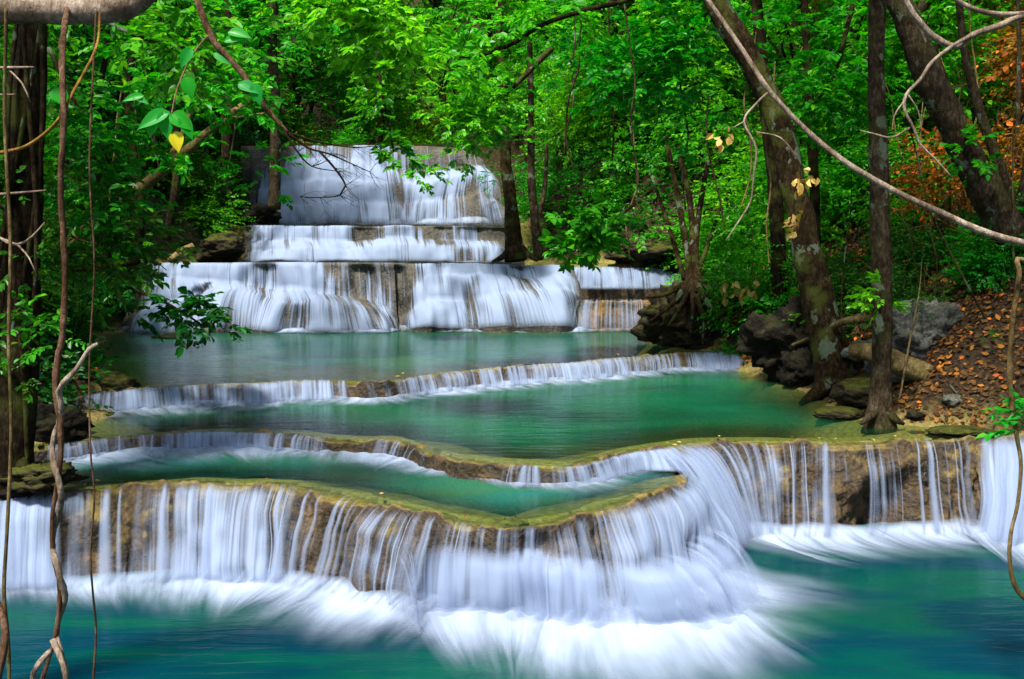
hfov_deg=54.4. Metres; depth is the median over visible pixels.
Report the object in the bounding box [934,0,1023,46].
dry shrub
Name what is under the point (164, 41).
leafy branch
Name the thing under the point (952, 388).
fallen stick
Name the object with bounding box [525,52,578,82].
leafy shrub
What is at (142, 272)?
leafy branch
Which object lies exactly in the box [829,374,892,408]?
mossy rock
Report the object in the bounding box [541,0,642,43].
forest tree
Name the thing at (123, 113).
leafy shrub
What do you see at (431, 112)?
forest tree
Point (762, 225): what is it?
bare sapling
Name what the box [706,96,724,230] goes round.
forest vine
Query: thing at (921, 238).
leafy shrub
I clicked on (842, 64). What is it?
forest tree
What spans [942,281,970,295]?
fallen stick
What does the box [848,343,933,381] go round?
rock
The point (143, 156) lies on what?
leafy shrub
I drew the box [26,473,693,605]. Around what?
rock ledge
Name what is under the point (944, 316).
grey boulder
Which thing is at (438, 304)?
waterfall
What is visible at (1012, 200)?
bare sapling
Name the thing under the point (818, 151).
leafy shrub
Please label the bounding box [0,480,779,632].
waterfall
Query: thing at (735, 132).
leafy shrub
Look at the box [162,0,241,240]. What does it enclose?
slim tree
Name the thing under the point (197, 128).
leafy shrub
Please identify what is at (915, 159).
bare sapling
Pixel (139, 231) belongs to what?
slim tree
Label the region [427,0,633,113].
leafy branch
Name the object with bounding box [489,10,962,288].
undergrowth
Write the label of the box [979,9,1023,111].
dry shrub
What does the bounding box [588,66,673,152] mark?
leafy shrub
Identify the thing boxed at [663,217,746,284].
leafy shrub
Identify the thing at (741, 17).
leafy shrub
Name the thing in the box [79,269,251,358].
leafy branch
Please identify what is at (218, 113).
leafy shrub
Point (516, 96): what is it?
leafy shrub
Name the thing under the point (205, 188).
leafy shrub
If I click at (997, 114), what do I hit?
bare sapling
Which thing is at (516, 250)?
riverside tree
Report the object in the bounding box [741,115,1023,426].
fallen leaves
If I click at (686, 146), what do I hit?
forest vine
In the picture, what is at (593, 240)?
leafy branch
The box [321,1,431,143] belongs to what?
forest tree
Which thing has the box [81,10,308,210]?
leafy branch
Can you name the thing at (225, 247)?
brown rock
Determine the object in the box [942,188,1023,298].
leafy shrub
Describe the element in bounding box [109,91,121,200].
forest vine
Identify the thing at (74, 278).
leafy shrub
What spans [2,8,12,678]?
hanging vine
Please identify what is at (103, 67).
slim tree
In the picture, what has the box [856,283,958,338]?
leafy shrub
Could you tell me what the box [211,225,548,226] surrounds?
water step pool
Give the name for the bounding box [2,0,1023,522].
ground
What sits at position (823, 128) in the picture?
leafy shrub
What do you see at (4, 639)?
hanging vine
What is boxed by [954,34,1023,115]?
dry shrub
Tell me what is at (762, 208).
leafy shrub
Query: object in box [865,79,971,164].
leafy shrub
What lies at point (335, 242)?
waterfall
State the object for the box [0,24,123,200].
forest tree
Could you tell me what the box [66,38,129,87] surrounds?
leafy shrub
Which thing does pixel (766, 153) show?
forest vine
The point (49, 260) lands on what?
leafy shrub
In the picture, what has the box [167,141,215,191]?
leafy shrub
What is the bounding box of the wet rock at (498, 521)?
[471,516,529,530]
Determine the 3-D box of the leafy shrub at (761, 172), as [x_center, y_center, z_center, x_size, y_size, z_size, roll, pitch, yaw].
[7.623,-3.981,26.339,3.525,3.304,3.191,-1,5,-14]
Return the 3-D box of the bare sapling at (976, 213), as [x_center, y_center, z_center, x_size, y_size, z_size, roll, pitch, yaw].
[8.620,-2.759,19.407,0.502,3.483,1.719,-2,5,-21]
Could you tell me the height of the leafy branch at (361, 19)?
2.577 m
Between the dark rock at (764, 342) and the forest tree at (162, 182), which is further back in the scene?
the forest tree at (162, 182)
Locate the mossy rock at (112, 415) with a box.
[105,411,121,418]
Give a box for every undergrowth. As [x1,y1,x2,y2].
[2,30,266,408]
[40,327,63,352]
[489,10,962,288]
[790,97,1023,350]
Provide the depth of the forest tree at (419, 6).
73.96 m
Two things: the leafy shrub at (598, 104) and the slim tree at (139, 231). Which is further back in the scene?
the leafy shrub at (598, 104)
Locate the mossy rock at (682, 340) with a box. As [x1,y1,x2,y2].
[673,319,735,349]
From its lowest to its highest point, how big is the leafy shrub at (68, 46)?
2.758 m
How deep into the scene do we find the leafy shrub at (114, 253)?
28.97 m
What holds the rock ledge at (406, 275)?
on the ground
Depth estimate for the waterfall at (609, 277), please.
32.46 m
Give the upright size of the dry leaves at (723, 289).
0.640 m
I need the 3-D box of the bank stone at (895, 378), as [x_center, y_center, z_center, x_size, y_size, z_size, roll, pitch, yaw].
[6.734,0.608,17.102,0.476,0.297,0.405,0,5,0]
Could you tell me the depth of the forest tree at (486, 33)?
57.85 m
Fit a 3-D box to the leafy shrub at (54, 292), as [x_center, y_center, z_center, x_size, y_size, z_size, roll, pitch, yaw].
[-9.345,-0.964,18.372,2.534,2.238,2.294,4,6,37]
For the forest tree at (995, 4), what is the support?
on the ground
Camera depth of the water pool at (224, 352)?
25.39 m
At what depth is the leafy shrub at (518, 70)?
48.11 m
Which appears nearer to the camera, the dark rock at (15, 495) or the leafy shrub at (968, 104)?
the dark rock at (15, 495)
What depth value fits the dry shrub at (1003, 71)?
20.43 m
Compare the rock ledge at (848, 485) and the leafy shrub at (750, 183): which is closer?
the rock ledge at (848, 485)
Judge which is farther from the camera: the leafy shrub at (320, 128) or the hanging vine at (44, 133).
the leafy shrub at (320, 128)
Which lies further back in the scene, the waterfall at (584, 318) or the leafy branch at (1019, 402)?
the waterfall at (584, 318)
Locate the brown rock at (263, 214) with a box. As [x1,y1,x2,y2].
[233,202,281,224]
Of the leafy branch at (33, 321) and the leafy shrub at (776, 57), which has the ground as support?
the leafy shrub at (776, 57)
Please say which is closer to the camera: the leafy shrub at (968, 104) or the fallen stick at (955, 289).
the fallen stick at (955, 289)
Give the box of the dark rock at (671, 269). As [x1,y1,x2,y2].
[639,251,699,281]
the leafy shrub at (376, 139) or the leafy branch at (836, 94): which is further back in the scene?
the leafy shrub at (376, 139)
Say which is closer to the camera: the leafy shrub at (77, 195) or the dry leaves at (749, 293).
the dry leaves at (749, 293)
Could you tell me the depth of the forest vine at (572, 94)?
27.83 m
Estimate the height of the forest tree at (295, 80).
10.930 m
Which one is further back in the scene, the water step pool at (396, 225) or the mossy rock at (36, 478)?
the water step pool at (396, 225)
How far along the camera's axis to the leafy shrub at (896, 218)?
22.72 m
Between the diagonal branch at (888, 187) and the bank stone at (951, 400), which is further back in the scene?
the bank stone at (951, 400)
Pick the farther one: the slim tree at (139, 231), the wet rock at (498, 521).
the slim tree at (139, 231)
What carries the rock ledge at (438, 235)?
on the ground
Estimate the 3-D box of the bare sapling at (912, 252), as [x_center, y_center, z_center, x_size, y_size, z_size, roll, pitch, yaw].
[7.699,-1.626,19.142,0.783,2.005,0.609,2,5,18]
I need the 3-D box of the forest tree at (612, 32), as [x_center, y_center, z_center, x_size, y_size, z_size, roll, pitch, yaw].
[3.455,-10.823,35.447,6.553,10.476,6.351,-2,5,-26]
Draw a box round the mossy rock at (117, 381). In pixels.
[81,369,141,391]
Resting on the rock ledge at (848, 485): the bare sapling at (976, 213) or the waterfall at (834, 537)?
the waterfall at (834, 537)
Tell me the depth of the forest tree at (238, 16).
39.47 m
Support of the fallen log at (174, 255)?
on the rock ledge at (352, 283)
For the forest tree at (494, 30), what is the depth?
51.14 m
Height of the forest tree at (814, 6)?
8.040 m
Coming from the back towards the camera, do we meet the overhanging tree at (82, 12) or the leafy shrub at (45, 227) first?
the leafy shrub at (45, 227)
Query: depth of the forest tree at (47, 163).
27.25 m
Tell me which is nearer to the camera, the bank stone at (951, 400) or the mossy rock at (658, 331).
the bank stone at (951, 400)
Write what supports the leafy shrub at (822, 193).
on the ground
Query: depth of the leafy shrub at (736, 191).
29.50 m
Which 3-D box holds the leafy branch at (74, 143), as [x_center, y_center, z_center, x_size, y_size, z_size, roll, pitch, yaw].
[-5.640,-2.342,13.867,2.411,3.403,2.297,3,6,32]
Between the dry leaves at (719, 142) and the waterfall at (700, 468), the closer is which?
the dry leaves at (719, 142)
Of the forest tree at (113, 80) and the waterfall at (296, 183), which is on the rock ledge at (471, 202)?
the waterfall at (296, 183)
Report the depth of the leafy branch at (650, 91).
21.24 m
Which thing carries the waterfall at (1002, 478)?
on the rock ledge at (981, 463)
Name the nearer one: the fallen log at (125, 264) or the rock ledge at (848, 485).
the rock ledge at (848, 485)
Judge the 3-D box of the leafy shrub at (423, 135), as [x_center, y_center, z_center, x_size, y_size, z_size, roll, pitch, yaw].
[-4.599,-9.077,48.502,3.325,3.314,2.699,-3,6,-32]
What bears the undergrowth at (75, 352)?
on the ground
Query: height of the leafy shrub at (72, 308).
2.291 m
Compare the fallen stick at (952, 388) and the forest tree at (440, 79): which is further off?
the forest tree at (440, 79)
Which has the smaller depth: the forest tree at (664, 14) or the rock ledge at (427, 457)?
the rock ledge at (427, 457)
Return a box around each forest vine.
[55,26,73,174]
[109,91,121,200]
[119,91,136,199]
[133,57,138,156]
[148,10,161,180]
[221,88,235,211]
[226,53,247,181]
[563,14,582,154]
[566,4,575,168]
[607,0,614,160]
[624,4,637,206]
[625,96,638,259]
[675,23,688,208]
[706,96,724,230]
[740,32,756,207]
[765,61,775,263]
[789,46,802,129]
[895,74,903,182]
[968,0,978,125]
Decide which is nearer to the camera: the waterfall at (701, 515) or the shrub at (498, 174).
the waterfall at (701, 515)
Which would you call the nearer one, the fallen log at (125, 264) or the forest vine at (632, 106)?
the forest vine at (632, 106)
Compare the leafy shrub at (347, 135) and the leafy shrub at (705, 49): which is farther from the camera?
the leafy shrub at (347, 135)
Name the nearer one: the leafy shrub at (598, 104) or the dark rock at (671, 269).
the dark rock at (671, 269)
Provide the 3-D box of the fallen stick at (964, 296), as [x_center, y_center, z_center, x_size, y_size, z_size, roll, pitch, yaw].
[7.994,-0.573,18.237,0.030,0.702,1.276,-4,6,-36]
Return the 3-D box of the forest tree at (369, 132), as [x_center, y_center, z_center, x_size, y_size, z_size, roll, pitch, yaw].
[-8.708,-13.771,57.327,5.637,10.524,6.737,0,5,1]
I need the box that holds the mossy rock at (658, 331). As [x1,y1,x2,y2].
[629,280,724,348]
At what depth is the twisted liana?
6.63 m
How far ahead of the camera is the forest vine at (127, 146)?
17.29 m
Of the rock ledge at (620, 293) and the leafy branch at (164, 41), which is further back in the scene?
the rock ledge at (620, 293)
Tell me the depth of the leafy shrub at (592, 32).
40.30 m
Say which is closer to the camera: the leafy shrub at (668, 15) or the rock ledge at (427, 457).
the rock ledge at (427, 457)
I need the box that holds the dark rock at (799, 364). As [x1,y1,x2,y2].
[781,347,813,387]
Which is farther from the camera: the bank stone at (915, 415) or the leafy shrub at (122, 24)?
the leafy shrub at (122, 24)
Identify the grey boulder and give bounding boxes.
[863,338,871,374]
[892,297,963,359]
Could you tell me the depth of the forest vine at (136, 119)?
22.18 m
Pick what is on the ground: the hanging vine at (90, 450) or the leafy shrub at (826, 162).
the leafy shrub at (826, 162)
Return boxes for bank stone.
[841,340,864,361]
[891,372,912,382]
[906,410,925,420]
[942,394,961,406]
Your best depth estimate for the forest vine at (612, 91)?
23.25 m
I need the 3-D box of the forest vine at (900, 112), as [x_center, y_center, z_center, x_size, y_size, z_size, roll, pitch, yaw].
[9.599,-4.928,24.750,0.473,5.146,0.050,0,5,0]
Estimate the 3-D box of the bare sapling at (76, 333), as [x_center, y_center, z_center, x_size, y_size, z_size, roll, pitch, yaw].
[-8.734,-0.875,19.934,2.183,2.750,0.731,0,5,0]
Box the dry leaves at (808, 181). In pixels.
[791,167,819,198]
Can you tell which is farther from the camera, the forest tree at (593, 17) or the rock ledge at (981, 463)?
the forest tree at (593, 17)
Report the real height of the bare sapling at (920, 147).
4.230 m
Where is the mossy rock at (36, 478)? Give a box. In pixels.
[0,460,89,495]
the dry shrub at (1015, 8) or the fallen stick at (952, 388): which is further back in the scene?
the dry shrub at (1015, 8)
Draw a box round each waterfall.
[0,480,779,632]
[63,432,688,485]
[86,353,740,411]
[129,262,393,331]
[250,225,501,261]
[257,145,501,223]
[402,534,766,673]
[408,263,585,330]
[574,267,670,287]
[582,301,639,329]
[673,451,745,545]
[689,444,987,552]
[966,441,1023,555]
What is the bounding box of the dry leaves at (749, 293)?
[729,281,759,305]
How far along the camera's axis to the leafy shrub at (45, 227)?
20.29 m
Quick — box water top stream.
[237,144,523,146]
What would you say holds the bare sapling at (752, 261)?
on the ground
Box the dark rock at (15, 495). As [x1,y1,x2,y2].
[0,488,32,499]
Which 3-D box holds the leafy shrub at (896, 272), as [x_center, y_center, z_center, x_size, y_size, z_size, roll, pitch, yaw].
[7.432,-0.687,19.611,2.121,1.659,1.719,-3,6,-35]
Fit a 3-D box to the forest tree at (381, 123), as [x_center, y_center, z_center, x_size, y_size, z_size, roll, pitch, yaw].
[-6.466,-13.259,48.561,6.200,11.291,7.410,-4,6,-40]
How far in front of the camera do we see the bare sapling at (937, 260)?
18.85 m
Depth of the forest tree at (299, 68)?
52.08 m
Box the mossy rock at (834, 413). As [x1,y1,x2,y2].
[813,406,864,421]
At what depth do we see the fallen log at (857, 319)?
18.92 m
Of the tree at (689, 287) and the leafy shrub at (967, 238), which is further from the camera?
the tree at (689, 287)
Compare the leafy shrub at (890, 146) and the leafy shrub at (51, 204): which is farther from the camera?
the leafy shrub at (51, 204)
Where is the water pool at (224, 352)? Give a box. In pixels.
[90,330,724,392]
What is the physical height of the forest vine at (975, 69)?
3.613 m
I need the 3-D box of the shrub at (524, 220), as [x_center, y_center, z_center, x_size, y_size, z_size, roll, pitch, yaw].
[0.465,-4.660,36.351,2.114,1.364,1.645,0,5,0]
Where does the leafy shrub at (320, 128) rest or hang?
on the ground
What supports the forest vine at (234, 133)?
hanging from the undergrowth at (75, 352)
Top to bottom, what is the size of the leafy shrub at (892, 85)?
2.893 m
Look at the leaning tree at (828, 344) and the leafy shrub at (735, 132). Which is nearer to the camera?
the leaning tree at (828, 344)
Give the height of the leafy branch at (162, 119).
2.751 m
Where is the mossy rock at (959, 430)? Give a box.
[925,425,995,435]
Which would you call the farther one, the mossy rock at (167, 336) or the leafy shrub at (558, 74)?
the leafy shrub at (558, 74)
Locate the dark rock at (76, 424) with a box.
[35,403,95,447]
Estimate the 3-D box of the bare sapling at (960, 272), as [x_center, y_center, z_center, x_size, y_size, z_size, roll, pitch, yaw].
[6.454,-2.396,15.587,3.433,4.426,1.072,-1,5,-14]
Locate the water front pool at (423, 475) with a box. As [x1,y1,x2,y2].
[79,449,574,496]
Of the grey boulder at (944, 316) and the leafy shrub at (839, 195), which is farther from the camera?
the leafy shrub at (839, 195)
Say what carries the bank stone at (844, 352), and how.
on the ground
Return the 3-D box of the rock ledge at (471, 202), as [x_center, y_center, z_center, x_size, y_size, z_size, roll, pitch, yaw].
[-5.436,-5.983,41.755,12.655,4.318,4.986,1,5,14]
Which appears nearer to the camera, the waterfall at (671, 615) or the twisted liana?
the twisted liana
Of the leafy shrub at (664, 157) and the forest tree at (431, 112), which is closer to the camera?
the leafy shrub at (664, 157)
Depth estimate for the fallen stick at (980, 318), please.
16.69 m
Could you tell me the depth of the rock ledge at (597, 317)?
31.62 m
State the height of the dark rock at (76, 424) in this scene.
0.825 m
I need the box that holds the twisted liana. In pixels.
[30,7,98,678]
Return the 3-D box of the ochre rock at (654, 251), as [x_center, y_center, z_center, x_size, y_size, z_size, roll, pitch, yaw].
[4.622,-2.922,33.412,2.781,1.131,2.654,2,5,18]
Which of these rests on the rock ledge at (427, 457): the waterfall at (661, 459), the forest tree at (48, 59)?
the waterfall at (661, 459)
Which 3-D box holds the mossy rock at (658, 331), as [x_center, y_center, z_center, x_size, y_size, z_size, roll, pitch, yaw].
[4.934,-0.349,27.199,3.396,2.581,2.748,0,5,0]
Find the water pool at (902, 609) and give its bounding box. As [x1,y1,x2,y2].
[0,522,1023,678]
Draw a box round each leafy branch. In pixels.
[0,47,186,293]
[0,150,201,328]
[0,291,93,364]
[47,0,309,129]
[49,0,404,215]
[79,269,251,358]
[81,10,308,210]
[252,0,455,119]
[345,50,429,177]
[389,46,553,195]
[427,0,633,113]
[536,0,779,168]
[537,194,645,273]
[734,0,913,153]
[975,388,1023,441]
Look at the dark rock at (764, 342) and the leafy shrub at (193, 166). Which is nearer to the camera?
the dark rock at (764, 342)
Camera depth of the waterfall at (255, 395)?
18.92 m
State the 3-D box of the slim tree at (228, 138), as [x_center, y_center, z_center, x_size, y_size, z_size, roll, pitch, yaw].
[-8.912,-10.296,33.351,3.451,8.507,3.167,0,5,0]
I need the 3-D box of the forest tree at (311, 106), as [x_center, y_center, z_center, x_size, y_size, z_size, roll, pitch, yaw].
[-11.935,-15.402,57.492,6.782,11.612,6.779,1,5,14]
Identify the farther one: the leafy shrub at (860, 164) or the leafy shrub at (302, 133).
the leafy shrub at (302, 133)
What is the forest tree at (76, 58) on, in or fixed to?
on the ground
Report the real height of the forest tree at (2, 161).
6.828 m
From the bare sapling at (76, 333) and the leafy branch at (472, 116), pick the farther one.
the leafy branch at (472, 116)
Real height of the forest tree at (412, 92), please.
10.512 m
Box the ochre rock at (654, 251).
[604,236,682,266]
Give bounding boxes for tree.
[0,0,155,275]
[0,24,56,79]
[0,24,70,507]
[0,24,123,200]
[0,24,149,122]
[0,28,72,148]
[0,36,92,215]
[0,37,9,187]
[1,0,164,205]
[49,0,357,273]
[69,19,178,138]
[93,17,178,263]
[104,0,251,198]
[124,0,203,270]
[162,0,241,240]
[175,0,268,158]
[194,0,360,209]
[221,0,241,160]
[221,0,297,92]
[222,0,315,86]
[222,0,369,142]
[241,0,357,128]
[256,0,351,128]
[293,1,401,123]
[310,18,406,143]
[319,0,450,143]
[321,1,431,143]
[368,0,521,143]
[369,22,466,143]
[385,0,464,95]
[406,0,603,263]
[406,60,491,141]
[415,1,542,140]
[415,35,497,143]
[450,0,532,114]
[452,0,585,99]
[488,0,624,260]
[505,0,579,66]
[539,0,698,178]
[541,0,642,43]
[598,58,768,343]
[627,0,784,161]
[632,0,700,23]
[672,0,892,148]
[703,0,855,405]
[751,0,787,311]
[776,0,933,140]
[777,0,946,171]
[801,0,856,245]
[809,0,821,84]
[844,0,911,434]
[886,0,1023,120]
[887,0,1023,265]
[955,0,1016,197]
[1015,0,1021,185]
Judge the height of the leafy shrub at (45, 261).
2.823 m
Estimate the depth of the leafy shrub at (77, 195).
31.08 m
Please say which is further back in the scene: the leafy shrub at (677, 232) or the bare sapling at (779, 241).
the leafy shrub at (677, 232)
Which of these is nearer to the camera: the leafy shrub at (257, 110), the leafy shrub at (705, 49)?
the leafy shrub at (705, 49)
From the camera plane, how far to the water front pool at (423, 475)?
14.36 m
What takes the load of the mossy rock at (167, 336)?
in the water pool at (224, 352)
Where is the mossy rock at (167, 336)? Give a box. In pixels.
[150,333,192,338]
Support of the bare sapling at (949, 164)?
on the ground
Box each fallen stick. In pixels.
[932,372,944,394]
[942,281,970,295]
[943,375,966,404]
[949,291,981,301]
[969,312,991,325]
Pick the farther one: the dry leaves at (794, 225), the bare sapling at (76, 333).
the bare sapling at (76, 333)
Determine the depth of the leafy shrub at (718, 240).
27.98 m
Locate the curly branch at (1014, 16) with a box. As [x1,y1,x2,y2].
[860,0,1023,177]
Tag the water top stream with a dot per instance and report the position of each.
(439, 145)
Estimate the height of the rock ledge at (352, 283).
3.147 m
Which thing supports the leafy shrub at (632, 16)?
on the ground
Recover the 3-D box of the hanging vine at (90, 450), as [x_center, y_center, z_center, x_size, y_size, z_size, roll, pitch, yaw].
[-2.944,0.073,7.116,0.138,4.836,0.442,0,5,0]
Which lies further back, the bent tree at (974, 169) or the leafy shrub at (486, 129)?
the leafy shrub at (486, 129)
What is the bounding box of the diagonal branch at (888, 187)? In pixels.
[705,0,1023,246]
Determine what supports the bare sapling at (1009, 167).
on the ground
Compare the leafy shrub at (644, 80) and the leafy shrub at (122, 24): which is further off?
the leafy shrub at (122, 24)
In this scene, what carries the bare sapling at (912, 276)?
on the ground
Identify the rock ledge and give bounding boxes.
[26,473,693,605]
[34,428,675,513]
[73,351,721,429]
[118,263,399,338]
[241,146,504,224]
[243,226,522,264]
[393,263,589,353]
[577,267,673,300]
[577,300,650,331]
[665,435,996,528]
[971,430,1023,531]
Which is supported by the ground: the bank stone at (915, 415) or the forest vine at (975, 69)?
the bank stone at (915, 415)
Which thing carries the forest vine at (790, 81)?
hanging from the forest tree at (842, 64)
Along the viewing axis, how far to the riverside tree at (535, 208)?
32.74 m
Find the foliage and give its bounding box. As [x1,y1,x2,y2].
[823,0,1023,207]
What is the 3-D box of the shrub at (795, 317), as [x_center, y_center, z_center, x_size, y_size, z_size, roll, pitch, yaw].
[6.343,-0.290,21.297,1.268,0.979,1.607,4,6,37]
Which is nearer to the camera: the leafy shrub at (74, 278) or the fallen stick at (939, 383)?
the fallen stick at (939, 383)
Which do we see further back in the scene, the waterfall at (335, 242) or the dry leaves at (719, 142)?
the waterfall at (335, 242)
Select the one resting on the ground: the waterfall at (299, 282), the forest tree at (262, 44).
the forest tree at (262, 44)
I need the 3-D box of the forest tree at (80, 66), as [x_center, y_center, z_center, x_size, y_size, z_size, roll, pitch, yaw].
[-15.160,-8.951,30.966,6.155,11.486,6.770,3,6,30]
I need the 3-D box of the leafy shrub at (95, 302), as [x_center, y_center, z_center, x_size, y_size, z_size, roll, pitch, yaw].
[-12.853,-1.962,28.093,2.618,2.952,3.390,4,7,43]
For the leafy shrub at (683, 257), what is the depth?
32.13 m
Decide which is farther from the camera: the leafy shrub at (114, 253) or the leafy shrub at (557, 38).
the leafy shrub at (557, 38)
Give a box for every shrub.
[0,201,43,290]
[0,202,90,302]
[3,167,97,237]
[40,218,79,321]
[40,257,70,324]
[40,265,108,342]
[43,182,141,316]
[43,219,114,329]
[43,253,105,327]
[44,181,133,274]
[46,82,107,145]
[47,25,83,74]
[47,252,84,311]
[50,220,112,316]
[54,193,155,292]
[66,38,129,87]
[74,103,115,144]
[78,105,193,192]
[79,72,145,129]
[96,19,138,67]
[104,74,148,112]
[108,40,193,121]
[142,141,202,191]
[164,164,255,238]
[166,146,254,222]
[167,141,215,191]
[172,115,256,169]
[192,90,255,130]
[238,73,303,143]
[267,101,325,143]
[267,113,334,143]
[289,86,377,143]
[302,110,336,138]
[317,121,371,143]
[362,129,394,143]
[383,133,419,143]
[393,120,446,143]
[469,160,526,196]
[470,85,512,140]
[489,53,556,127]
[491,52,549,100]
[496,194,552,228]
[510,3,607,83]
[511,68,552,88]
[515,59,622,176]
[521,44,605,125]
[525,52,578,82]
[541,56,606,144]
[554,125,653,234]
[564,3,645,69]
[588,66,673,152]
[594,66,624,120]
[605,21,693,123]
[607,1,646,44]
[624,104,715,182]
[638,1,710,49]
[638,51,742,140]
[644,203,713,277]
[651,3,735,89]
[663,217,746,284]
[670,237,715,280]
[671,79,762,195]
[680,204,790,287]
[681,129,804,245]
[688,202,769,284]
[694,217,799,346]
[697,259,760,318]
[701,0,777,55]
[704,301,747,333]
[711,71,757,117]
[724,146,850,245]
[729,164,767,215]
[729,193,784,249]
[732,291,789,332]
[739,160,860,271]
[741,93,861,163]
[744,41,908,214]
[766,15,809,86]
[782,313,804,322]
[783,106,929,243]
[795,262,870,313]
[802,125,846,163]
[802,138,844,186]
[821,57,959,152]
[824,249,867,282]
[829,137,903,208]
[838,264,939,335]
[847,113,953,215]
[854,173,931,246]
[856,65,915,107]
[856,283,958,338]
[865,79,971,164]
[866,222,963,290]
[888,112,1023,230]
[895,233,968,284]
[901,52,992,128]
[902,2,1007,93]
[916,124,1023,209]
[928,225,1004,291]
[930,2,998,51]
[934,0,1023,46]
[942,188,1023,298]
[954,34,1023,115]
[974,0,1023,35]
[976,9,1023,132]
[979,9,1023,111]
[986,32,1023,121]
[1000,0,1023,30]
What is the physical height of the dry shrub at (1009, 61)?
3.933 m
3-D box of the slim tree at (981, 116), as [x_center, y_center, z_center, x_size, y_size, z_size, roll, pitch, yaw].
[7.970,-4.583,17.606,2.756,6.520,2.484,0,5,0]
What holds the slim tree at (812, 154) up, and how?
on the ground
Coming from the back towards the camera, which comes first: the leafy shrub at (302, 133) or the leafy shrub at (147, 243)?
the leafy shrub at (302, 133)
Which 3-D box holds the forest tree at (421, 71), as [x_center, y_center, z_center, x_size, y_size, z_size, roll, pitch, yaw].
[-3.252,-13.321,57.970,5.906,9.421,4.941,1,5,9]
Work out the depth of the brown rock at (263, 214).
36.42 m
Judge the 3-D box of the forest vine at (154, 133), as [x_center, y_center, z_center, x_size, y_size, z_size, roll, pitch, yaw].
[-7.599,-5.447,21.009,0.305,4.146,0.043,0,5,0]
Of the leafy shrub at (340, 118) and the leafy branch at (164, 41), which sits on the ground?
the leafy shrub at (340, 118)
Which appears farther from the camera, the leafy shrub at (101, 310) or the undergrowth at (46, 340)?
the leafy shrub at (101, 310)
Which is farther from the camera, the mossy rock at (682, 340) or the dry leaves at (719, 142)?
the mossy rock at (682, 340)
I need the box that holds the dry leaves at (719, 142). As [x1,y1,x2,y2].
[705,127,733,153]
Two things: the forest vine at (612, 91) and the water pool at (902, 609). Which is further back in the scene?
the forest vine at (612, 91)
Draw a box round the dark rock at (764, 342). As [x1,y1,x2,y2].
[735,295,854,381]
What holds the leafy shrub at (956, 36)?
on the ground
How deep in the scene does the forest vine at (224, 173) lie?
19.04 m
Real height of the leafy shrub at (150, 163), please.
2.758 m
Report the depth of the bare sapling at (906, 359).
16.77 m
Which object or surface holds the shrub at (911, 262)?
on the ground
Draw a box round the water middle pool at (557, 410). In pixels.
[115,369,874,454]
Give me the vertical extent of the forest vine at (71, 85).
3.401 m
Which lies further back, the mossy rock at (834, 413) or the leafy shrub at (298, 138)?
the leafy shrub at (298, 138)
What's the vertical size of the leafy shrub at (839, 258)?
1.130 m
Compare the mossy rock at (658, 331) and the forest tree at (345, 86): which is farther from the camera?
the forest tree at (345, 86)
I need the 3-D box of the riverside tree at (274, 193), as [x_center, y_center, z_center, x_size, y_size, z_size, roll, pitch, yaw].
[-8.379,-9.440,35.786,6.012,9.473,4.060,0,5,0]
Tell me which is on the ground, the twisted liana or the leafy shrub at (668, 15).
the leafy shrub at (668, 15)
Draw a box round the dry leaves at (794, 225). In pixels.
[783,210,802,241]
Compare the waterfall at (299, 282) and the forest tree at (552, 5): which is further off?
the forest tree at (552, 5)
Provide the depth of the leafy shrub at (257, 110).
48.17 m
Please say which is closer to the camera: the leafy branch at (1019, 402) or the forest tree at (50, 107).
the leafy branch at (1019, 402)
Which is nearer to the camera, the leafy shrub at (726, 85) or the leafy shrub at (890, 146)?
the leafy shrub at (890, 146)
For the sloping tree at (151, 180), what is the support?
on the ground
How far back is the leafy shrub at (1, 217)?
17.94 m
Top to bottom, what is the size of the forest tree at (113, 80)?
7.829 m
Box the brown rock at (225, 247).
[194,231,244,262]
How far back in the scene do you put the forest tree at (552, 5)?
51.77 m
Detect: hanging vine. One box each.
[0,12,100,154]
[0,602,8,678]
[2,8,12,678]
[88,11,96,678]
[1007,257,1023,599]
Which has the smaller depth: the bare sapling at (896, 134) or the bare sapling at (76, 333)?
the bare sapling at (76, 333)
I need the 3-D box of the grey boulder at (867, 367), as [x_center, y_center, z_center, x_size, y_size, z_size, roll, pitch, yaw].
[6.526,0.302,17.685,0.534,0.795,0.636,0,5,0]
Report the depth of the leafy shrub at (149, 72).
39.56 m
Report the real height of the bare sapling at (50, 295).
4.623 m
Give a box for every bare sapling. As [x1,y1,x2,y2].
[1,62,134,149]
[41,100,171,313]
[52,264,103,340]
[715,212,753,314]
[741,194,836,279]
[743,187,791,257]
[822,40,1015,319]
[828,158,892,318]
[846,65,961,244]
[852,45,935,224]
[864,253,944,330]
[892,205,932,294]
[897,62,985,229]
[898,261,942,399]
[900,195,966,298]
[936,104,1002,242]
[939,47,1015,215]
[949,19,977,212]
[972,77,1008,252]
[983,119,1023,277]
[991,90,1019,275]
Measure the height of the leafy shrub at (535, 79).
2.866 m
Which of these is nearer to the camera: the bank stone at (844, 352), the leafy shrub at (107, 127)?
the bank stone at (844, 352)
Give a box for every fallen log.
[69,258,137,272]
[168,243,194,262]
[791,315,871,346]
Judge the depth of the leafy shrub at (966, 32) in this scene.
30.80 m
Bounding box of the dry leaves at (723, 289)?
[720,281,740,306]

